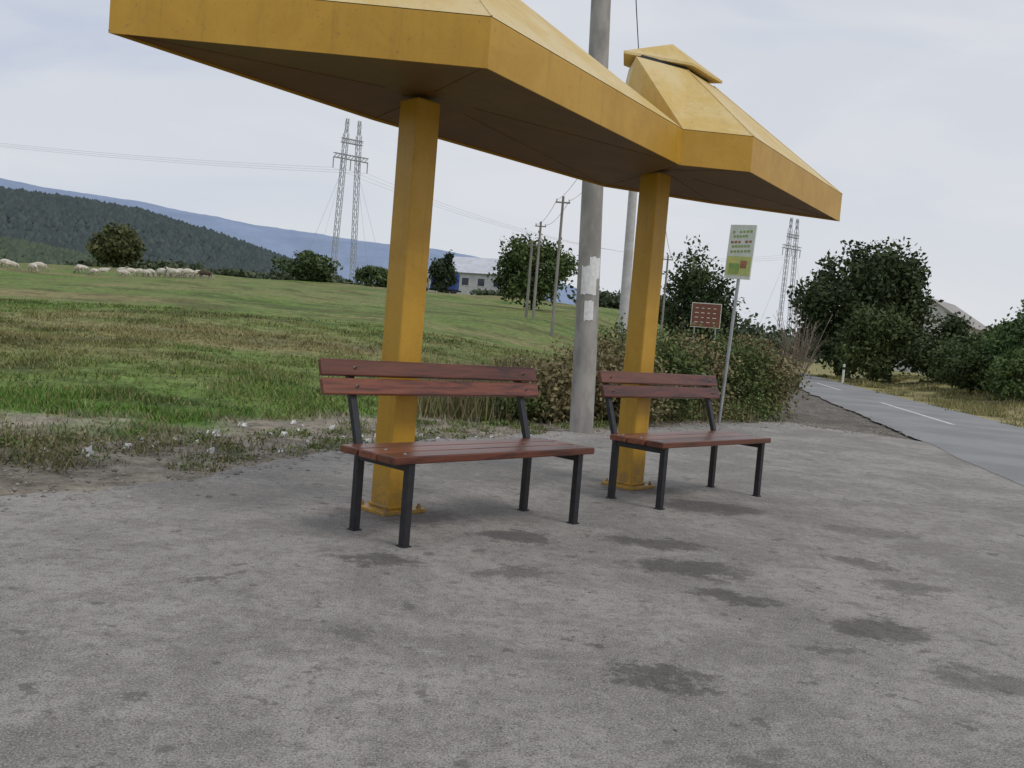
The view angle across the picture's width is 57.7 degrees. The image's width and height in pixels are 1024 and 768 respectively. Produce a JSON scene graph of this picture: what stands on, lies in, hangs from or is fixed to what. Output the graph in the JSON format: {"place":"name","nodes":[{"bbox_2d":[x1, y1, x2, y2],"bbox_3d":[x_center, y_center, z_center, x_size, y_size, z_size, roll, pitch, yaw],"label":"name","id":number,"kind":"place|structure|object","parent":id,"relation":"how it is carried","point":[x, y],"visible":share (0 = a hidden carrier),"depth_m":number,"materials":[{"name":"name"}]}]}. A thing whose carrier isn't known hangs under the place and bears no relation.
{"place":"outdoors","nodes":[
{"label":"outdoors","id":0,"kind":"place"},
{"bbox_2d":[0,178,684,327],"bbox_3d":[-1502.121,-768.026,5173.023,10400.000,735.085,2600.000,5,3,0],"label":"distant mountains","id":1,"kind":"structure","parent":0,"point":[286,242],"depth_m":4789.86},
{"bbox_2d":[426,274,460,293],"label":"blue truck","id":2,"kind":"object","parent":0,"point":[453,290],"visible":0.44,"depth_m":131.56,"materials":[{"name":"paint"}]},
{"bbox_2d":[0,422,1023,767],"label":"pavement","id":3,"kind":"structure","parent":0,"point":[460,612],"depth_m":3.80,"materials":[{"name":"grey concrete"}]},
{"bbox_2d":[318,358,594,547],"bbox_3d":[-0.294,0.366,5.482,0.664,0.935,1.713,8,4,44],"label":"park bench","id":4,"kind":"object","parent":3,"relation":"on","point":[406,457],"visible":1,"depth_m":5.36,"materials":[{"name":"brown wood"}]},
{"bbox_2d":[108,0,841,515],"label":"bus shelter","id":5,"kind":"object","parent":3,"relation":"on","point":[522,82],"visible":0.88,"depth_m":5.65,"materials":[{"name":"yellow paint"}]},
{"bbox_2d":[4,442,1020,762],"bbox_3d":[0.440,0.798,7.301,8.978,0.011,11.487,5,3,0],"label":"loose grit","id":6,"kind":"object","parent":3,"relation":"on","point":[534,532],"visible":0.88,"depth_m":4.26,"materials":[{"name":"gravel"}]},
{"bbox_2d":[598,370,770,509],"bbox_3d":[1.347,0.406,7.257,0.664,0.935,1.580,8,4,44],"label":"park bench","id":7,"kind":"object","parent":3,"relation":"on","point":[661,443],"visible":1,"depth_m":7.12,"materials":[{"name":"brown wood"}]},
{"bbox_2d":[0,262,1023,495],"bbox_3d":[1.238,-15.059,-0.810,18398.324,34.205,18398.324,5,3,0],"label":"ground terrain","id":8,"kind":"structure","parent":0,"point":[492,319],"depth_m":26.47,"materials":[{"name":"green plant"}]},
{"bbox_2d":[0,259,10,267],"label":"sheep","id":9,"kind":"object","parent":8,"relation":"on","point":[2,261],"visible":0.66,"depth_m":79.57},
{"bbox_2d":[4,261,21,269],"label":"sheep","id":10,"kind":"object","parent":8,"relation":"on","point":[11,263],"visible":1,"depth_m":77.65},
{"bbox_2d":[28,263,38,271],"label":"sheep","id":11,"kind":"object","parent":8,"relation":"on","point":[32,265],"visible":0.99,"depth_m":76.51},
{"bbox_2d":[34,262,49,270],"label":"sheep","id":12,"kind":"object","parent":8,"relation":"on","point":[40,264],"visible":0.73,"depth_m":79.68},
{"bbox_2d":[73,264,83,273],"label":"sheep","id":13,"kind":"object","parent":8,"relation":"on","point":[79,267],"visible":1,"depth_m":79.56},
{"bbox_2d":[87,268,98,275],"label":"sheep","id":14,"kind":"object","parent":8,"relation":"on","point":[93,270],"visible":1,"depth_m":77.67},
{"bbox_2d":[98,267,112,274],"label":"sheep","id":15,"kind":"object","parent":8,"relation":"on","point":[103,269],"visible":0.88,"depth_m":82.60},
{"bbox_2d":[84,221,146,267],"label":"round tree","id":16,"kind":"object","parent":8,"relation":"on","point":[116,245],"visible":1,"depth_m":108.03,"materials":[{"name":"green plant"}]},
{"bbox_2d":[116,266,128,275],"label":"sheep","id":17,"kind":"object","parent":8,"relation":"on","point":[122,268],"visible":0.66,"depth_m":81.50},
{"bbox_2d":[117,270,132,277],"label":"sheep","id":18,"kind":"object","parent":8,"relation":"on","point":[126,272],"visible":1,"depth_m":76.66},
{"bbox_2d":[120,268,137,276],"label":"sheep","id":19,"kind":"object","parent":8,"relation":"on","point":[131,270],"visible":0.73,"depth_m":79.59},
{"bbox_2d":[140,269,151,277],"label":"sheep","id":20,"kind":"object","parent":8,"relation":"on","point":[146,272],"visible":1,"depth_m":78.04},
{"bbox_2d":[145,269,156,276],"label":"sheep","id":21,"kind":"object","parent":8,"relation":"on","point":[152,271],"visible":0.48,"depth_m":80.47},
{"bbox_2d":[157,269,166,277],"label":"sheep","id":22,"kind":"object","parent":8,"relation":"on","point":[162,271],"visible":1,"depth_m":77.05},
{"bbox_2d":[164,267,180,277],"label":"sheep","id":23,"kind":"object","parent":8,"relation":"on","point":[173,271],"visible":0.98,"depth_m":76.58},
{"bbox_2d":[178,268,194,277],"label":"sheep","id":24,"kind":"object","parent":8,"relation":"on","point":[187,271],"visible":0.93,"depth_m":77.57},
{"bbox_2d":[189,270,202,278],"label":"sheep","id":25,"kind":"object","parent":8,"relation":"on","point":[195,273],"visible":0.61,"depth_m":81.61},
{"bbox_2d":[197,270,214,279],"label":"sheep","id":26,"kind":"object","parent":8,"relation":"on","point":[204,272],"visible":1,"depth_m":79.57},
{"bbox_2d":[44,419,492,456],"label":"litter","id":27,"kind":"object","parent":8,"relation":"on","point":[89,449],"visible":0.51,"depth_m":8.77,"materials":[{"name":"paper"}]},
{"bbox_2d":[18,258,545,299],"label":"distant hedge","id":28,"kind":"object","parent":8,"relation":"on","point":[234,272],"visible":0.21,"depth_m":137.97,"materials":[{"name":"green plant"}]},
{"bbox_2d":[271,250,344,282],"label":"shrub","id":29,"kind":"object","parent":8,"relation":"on","point":[315,267],"visible":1,"depth_m":122.52,"materials":[{"name":"green plant"}]},
{"bbox_2d":[0,416,618,473],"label":"leafy weeds","id":30,"kind":"object","parent":8,"relation":"on","point":[40,441],"visible":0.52,"depth_m":7.47,"materials":[{"name":"green plant"}]},
{"bbox_2d":[309,118,381,282],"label":"lattice pylon","id":31,"kind":"object","parent":8,"relation":"on","point":[342,154],"visible":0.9,"depth_m":247.54,"materials":[{"name":"metal"}]},
{"bbox_2d":[3,143,794,260],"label":"power lines","id":32,"kind":"object","parent":31,"relation":"hanging from","point":[302,170],"visible":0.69,"depth_m":244.05,"materials":[{"name":"metal"}]},
{"bbox_2d":[352,265,387,287],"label":"shrub","id":33,"kind":"object","parent":8,"relation":"on","point":[378,274],"visible":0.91,"depth_m":123.68,"materials":[{"name":"green plant"}]},
{"bbox_2d":[428,249,458,292],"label":"poplar tree","id":34,"kind":"object","parent":8,"relation":"on","point":[442,273],"visible":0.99,"depth_m":128.84,"materials":[{"name":"green plant"}]},
{"bbox_2d":[0,397,910,514],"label":"gravel","id":35,"kind":"structure","parent":8,"relation":"on","point":[48,469],"depth_m":7.57,"materials":[{"name":"grey gravel"}]},
{"bbox_2d":[457,273,520,294],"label":"walls","id":36,"kind":"structure","parent":8,"relation":"on","point":[473,285],"depth_m":141.10,"materials":[{"name":"white paint"}]},
{"bbox_2d":[462,278,468,284],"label":"window","id":37,"kind":"structure","parent":36,"relation":"in","point":[465,281],"depth_m":141.52,"materials":[{"name":"grey glass"}]},
{"bbox_2d":[477,279,484,285],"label":"window","id":38,"kind":"structure","parent":36,"relation":"in","point":[480,282],"depth_m":140.66,"materials":[{"name":"grey glass"}]},
{"bbox_2d":[452,256,540,274],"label":"roof","id":39,"kind":"structure","parent":36,"relation":"on","point":[472,265],"depth_m":143.42,"materials":[{"name":"metal"}]},
{"bbox_2d":[0,373,1023,473],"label":"roadside weeds","id":40,"kind":"object","parent":8,"relation":"on","point":[989,409],"visible":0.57,"depth_m":11.97,"materials":[{"name":"green plant"}]},
{"bbox_2d":[473,381,559,419],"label":"roadside shrub","id":41,"kind":"object","parent":8,"relation":"on","point":[529,405],"visible":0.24,"depth_m":12.47,"materials":[{"name":"green plant"}]},
{"bbox_2d":[482,347,559,371],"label":"roadside shrub","id":42,"kind":"object","parent":8,"relation":"on","point":[519,360],"visible":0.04,"depth_m":14.94,"materials":[{"name":"green plant"}]},
{"bbox_2d":[524,240,536,317],"bbox_3d":[1.097,-6.636,60.227,0.700,5.300,0.200,5,3,0],"label":"wooden utility pole","id":43,"kind":"object","parent":8,"relation":"on","point":[528,285],"visible":0.95,"depth_m":60.15,"materials":[{"name":"grey wood"}]},
{"bbox_2d":[486,228,577,309],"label":"deciduous tree","id":44,"kind":"object","parent":8,"relation":"on","point":[512,277],"visible":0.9,"depth_m":78.21,"materials":[{"name":"green plant"}]},
{"bbox_2d":[532,221,545,318],"bbox_3d":[1.592,-7.159,59.697,0.700,6.500,0.200,5,3,0],"label":"wooden utility pole","id":45,"kind":"object","parent":8,"relation":"on","point":[536,279],"visible":0.98,"depth_m":59.62,"materials":[{"name":"grey wood"}]},
{"bbox_2d":[497,353,604,422],"bbox_3d":[0.621,0.152,13.146,1.944,1.186,1.545,2,4,-40],"label":"roadside shrub","id":46,"kind":"object","parent":8,"relation":"on","point":[549,377],"visible":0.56,"depth_m":12.81,"materials":[{"name":"green plant"}]},
{"bbox_2d":[550,196,569,336],"bbox_3d":[2.179,-5.515,44.760,0.700,7.000,0.170,5,3,0],"label":"wooden utility pole","id":47,"kind":"object","parent":8,"relation":"on","point":[556,274],"visible":0.98,"depth_m":44.70,"materials":[{"name":"grey wood"}]},
{"bbox_2d":[540,314,626,367],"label":"roadside shrub","id":48,"kind":"object","parent":8,"relation":"on","point":[601,341],"visible":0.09,"depth_m":15.61,"materials":[{"name":"green plant"}]},
{"bbox_2d":[569,0,610,432],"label":"concrete utility pole","id":49,"kind":"object","parent":8,"relation":"on","point":[584,356],"visible":0.75,"depth_m":11.44,"materials":[{"name":"concrete"}]},
{"bbox_2d":[417,330,763,423],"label":"tall dry weeds","id":50,"kind":"object","parent":8,"relation":"on","point":[454,407],"visible":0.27,"depth_m":12.33,"materials":[{"name":"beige plant"}]},
{"bbox_2d":[571,345,681,425],"bbox_3d":[1.623,0.112,13.571,1.809,1.343,1.775,5,3,0],"label":"roadside shrub","id":51,"kind":"object","parent":8,"relation":"on","point":[614,363],"visible":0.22,"depth_m":13.35,"materials":[{"name":"green plant"}]},
{"bbox_2d":[617,191,636,344],"bbox_3d":[2.701,-3.318,21.842,1.300,7.602,0.250,5,3,0],"label":"concrete utility pole","id":52,"kind":"object","parent":8,"relation":"on","point":[628,257],"visible":0.3,"depth_m":21.78,"materials":[{"name":"concrete"}]},
{"bbox_2d":[536,0,671,256],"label":"overhead wires","id":53,"kind":"object","parent":52,"relation":"attached to","point":[638,48],"visible":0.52,"depth_m":19.45,"materials":[{"name":"black metal"}]},
{"bbox_2d":[467,392,792,423],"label":"leafy undergrowth","id":54,"kind":"object","parent":8,"relation":"on","point":[760,411],"visible":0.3,"depth_m":16.00,"materials":[{"name":"green plant"}]},
{"bbox_2d":[564,313,715,357],"bbox_3d":[2.185,-0.380,16.976,2.533,2.020,2.599,8,4,43],"label":"roadside shrub","id":55,"kind":"object","parent":8,"relation":"on","point":[623,331],"visible":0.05,"depth_m":17.02,"materials":[{"name":"green plant"}]},
{"bbox_2d":[596,321,719,422],"bbox_3d":[2.362,-0.103,14.570,1.681,1.781,2.058,7,4,42],"label":"roadside shrub","id":56,"kind":"object","parent":8,"relation":"on","point":[687,365],"visible":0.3,"depth_m":14.33,"materials":[{"name":"green plant"}]},
{"bbox_2d":[660,255,672,337],"bbox_3d":[9.733,-4.892,59.782,0.700,6.800,0.160,5,3,0],"label":"wooden utility pole","id":57,"kind":"object","parent":8,"relation":"on","point":[663,306],"visible":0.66,"depth_m":59.68,"materials":[{"name":"grey wood"}]},
{"bbox_2d":[625,317,751,414],"bbox_3d":[2.883,-0.208,16.270,2.480,1.916,2.250,5,3,0],"label":"roadside shrub","id":58,"kind":"object","parent":8,"relation":"on","point":[716,365],"visible":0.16,"depth_m":16.04,"materials":[{"name":"green plant"}]},
{"bbox_2d":[567,286,831,362],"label":"distant tree line","id":59,"kind":"object","parent":8,"relation":"on","point":[608,300],"visible":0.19,"depth_m":147.54,"materials":[{"name":"green plant"}]},
{"bbox_2d":[658,235,748,345],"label":"deciduous tree","id":60,"kind":"object","parent":8,"relation":"on","point":[696,281],"visible":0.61,"depth_m":69.19,"materials":[{"name":"green plant"}]},
{"bbox_2d":[690,302,721,341],"bbox_3d":[8.229,-1.782,39.950,1.250,3.375,0.102,5,3,12],"label":"tourist information sign","id":61,"kind":"object","parent":8,"relation":"on","point":[708,314],"visible":0.85,"depth_m":39.84,"materials":[{"name":"metal"}]},
{"bbox_2d":[667,321,747,393],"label":"roadside shrub","id":62,"kind":"object","parent":8,"relation":"on","point":[717,337],"visible":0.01,"depth_m":19.21,"materials":[{"name":"green plant"}]},
{"bbox_2d":[717,225,757,422],"bbox_3d":[3.564,-0.843,14.934,0.092,3.424,0.544,2,4,-40],"label":"bus stop sign","id":63,"kind":"object","parent":8,"relation":"on","point":[740,253],"visible":0.98,"depth_m":14.89,"materials":[{"name":"metal"}]},
{"bbox_2d":[711,333,772,351],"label":"roadside shrub","id":64,"kind":"object","parent":8,"relation":"on","point":[742,341],"visible":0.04,"depth_m":32.75,"materials":[{"name":"green plant"}]},
{"bbox_2d":[696,329,794,405],"bbox_3d":[3.961,-0.129,17.334,2.085,1.779,2.311,8,4,44],"label":"roadside shrub","id":65,"kind":"object","parent":8,"relation":"on","point":[753,362],"visible":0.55,"depth_m":17.06,"materials":[{"name":"green plant"}]},
{"bbox_2d":[729,331,811,416],"bbox_3d":[4.800,-0.122,18.198,2.011,1.854,1.701,6,3,26],"label":"roadside shrub","id":66,"kind":"object","parent":8,"relation":"on","point":[785,372],"visible":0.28,"depth_m":17.89,"materials":[{"name":"green plant"}]},
{"bbox_2d":[735,345,809,412],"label":"roadside shrub","id":67,"kind":"object","parent":8,"relation":"on","point":[799,380],"visible":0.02,"depth_m":19.05,"materials":[{"name":"green plant"}]},
{"bbox_2d":[760,217,801,334],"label":"lattice pylon","id":68,"kind":"object","parent":8,"relation":"on","point":[791,249],"visible":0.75,"depth_m":347.26,"materials":[{"name":"metal"}]},
{"bbox_2d":[773,304,832,393],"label":"bare bush","id":69,"kind":"object","parent":8,"relation":"on","point":[795,349],"visible":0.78,"depth_m":29.97,"materials":[{"name":"brown plant"}]},
{"bbox_2d":[841,364,845,382],"bbox_3d":[17.805,-0.542,49.965,0.124,1.050,0.084,5,3,0],"label":"delineator post","id":70,"kind":"object","parent":8,"relation":"on","point":[843,373],"visible":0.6,"depth_m":49.93,"materials":[{"name":"white plastic"}]},
{"bbox_2d":[786,240,909,379],"bbox_3d":[21.958,-4.856,60.893,7.771,9.505,7.652,5,3,0],"label":"deciduous tree","id":71,"kind":"object","parent":8,"relation":"on","point":[821,298],"visible":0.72,"depth_m":59.40,"materials":[{"name":"green plant"}]},
{"bbox_2d":[826,301,918,382],"bbox_3d":[20.408,-2.172,51.685,5.095,4.833,4.888,5,3,0],"label":"bush","id":72,"kind":"object","parent":8,"relation":"on","point":[884,334],"visible":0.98,"depth_m":51.09,"materials":[{"name":"green plant"}]},
{"bbox_2d":[860,236,943,375],"bbox_3d":[25.400,-4.987,61.583,5.851,9.719,5.932,2,4,-41],"label":"deciduous tree","id":73,"kind":"object","parent":8,"relation":"on","point":[914,283],"visible":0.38,"depth_m":59.95,"materials":[{"name":"green plant"}]},
{"bbox_2d":[891,300,982,372],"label":"walls","id":74,"kind":"structure","parent":8,"relation":"on","point":[941,310],"depth_m":93.69,"materials":[{"name":"white paint"}]},
{"bbox_2d":[931,298,989,330],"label":"roof","id":75,"kind":"structure","parent":74,"relation":"on","point":[950,308],"depth_m":95.77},
{"bbox_2d":[894,311,982,382],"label":"bush","id":76,"kind":"object","parent":8,"relation":"on","point":[952,328],"visible":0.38,"depth_m":49.61,"materials":[{"name":"green plant"}]},
{"bbox_2d":[916,332,992,387],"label":"bush","id":77,"kind":"object","parent":8,"relation":"on","point":[938,356],"visible":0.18,"depth_m":42.78,"materials":[{"name":"green plant"}]},
{"bbox_2d":[935,338,995,393],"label":"bush","id":78,"kind":"object","parent":8,"relation":"on","point":[962,370],"visible":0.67,"depth_m":38.07,"materials":[{"name":"green plant"}]},
{"bbox_2d":[973,319,1019,339],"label":"bush","id":79,"kind":"object","parent":8,"relation":"on","point":[985,331],"visible":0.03,"depth_m":48.83,"materials":[{"name":"green plant"}]},
{"bbox_2d":[975,346,1023,402],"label":"young tree","id":80,"kind":"object","parent":8,"relation":"on","point":[1008,366],"visible":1,"depth_m":32.25,"materials":[{"name":"green plant"}]},
{"bbox_2d":[979,299,1023,398],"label":"young tree","id":81,"kind":"object","parent":8,"relation":"on","point":[1010,336],"visible":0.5,"depth_m":34.00,"materials":[{"name":"green plant"}]},
{"bbox_2d":[1007,303,1023,334],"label":"young tree","id":82,"kind":"object","parent":8,"relation":"on","point":[1017,318],"visible":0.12,"depth_m":36.27,"materials":[{"name":"green plant"}]},
{"bbox_2d":[0,0,1023,334],"label":"sky","id":83,"kind":"structure","parent":0,"point":[912,110],"materials":[{"name":"white"}]},
{"bbox_2d":[792,372,1023,485],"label":"asphalt road","id":84,"kind":"structure","parent":0,"point":[995,447],"depth_m":19.00,"materials":[{"name":"grey asphalt"}]},
{"bbox_2d":[818,383,954,424],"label":"road marking line","id":85,"kind":"object","parent":84,"relation":"on","point":[905,409],"visible":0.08,"depth_m":23.43,"materials":[{"name":"paint"}]},
{"bbox_3d":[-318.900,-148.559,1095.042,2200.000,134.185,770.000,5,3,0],"label":"forested hill","id":86,"kind":"structure","parent":0,"visible":0},
{"bbox_2d":[0,186,356,283],"bbox_3d":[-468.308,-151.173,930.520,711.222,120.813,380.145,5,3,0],"label":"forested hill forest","id":87,"kind":"object","parent":86,"relation":"on","point":[56,219],"visible":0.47,"depth_m":942.34,"materials":[{"name":"green plant"}]},
{"bbox_3d":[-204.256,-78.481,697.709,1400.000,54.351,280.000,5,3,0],"label":"lower forested hill","id":88,"kind":"structure","parent":0,"visible":0},
{"bbox_2d":[0,235,277,277],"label":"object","id":89,"kind":"object","parent":88,"relation":"on","point":[18,250],"visible":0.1,"depth_m":653.51,"materials":[{"name":"green plant"}]}
]}

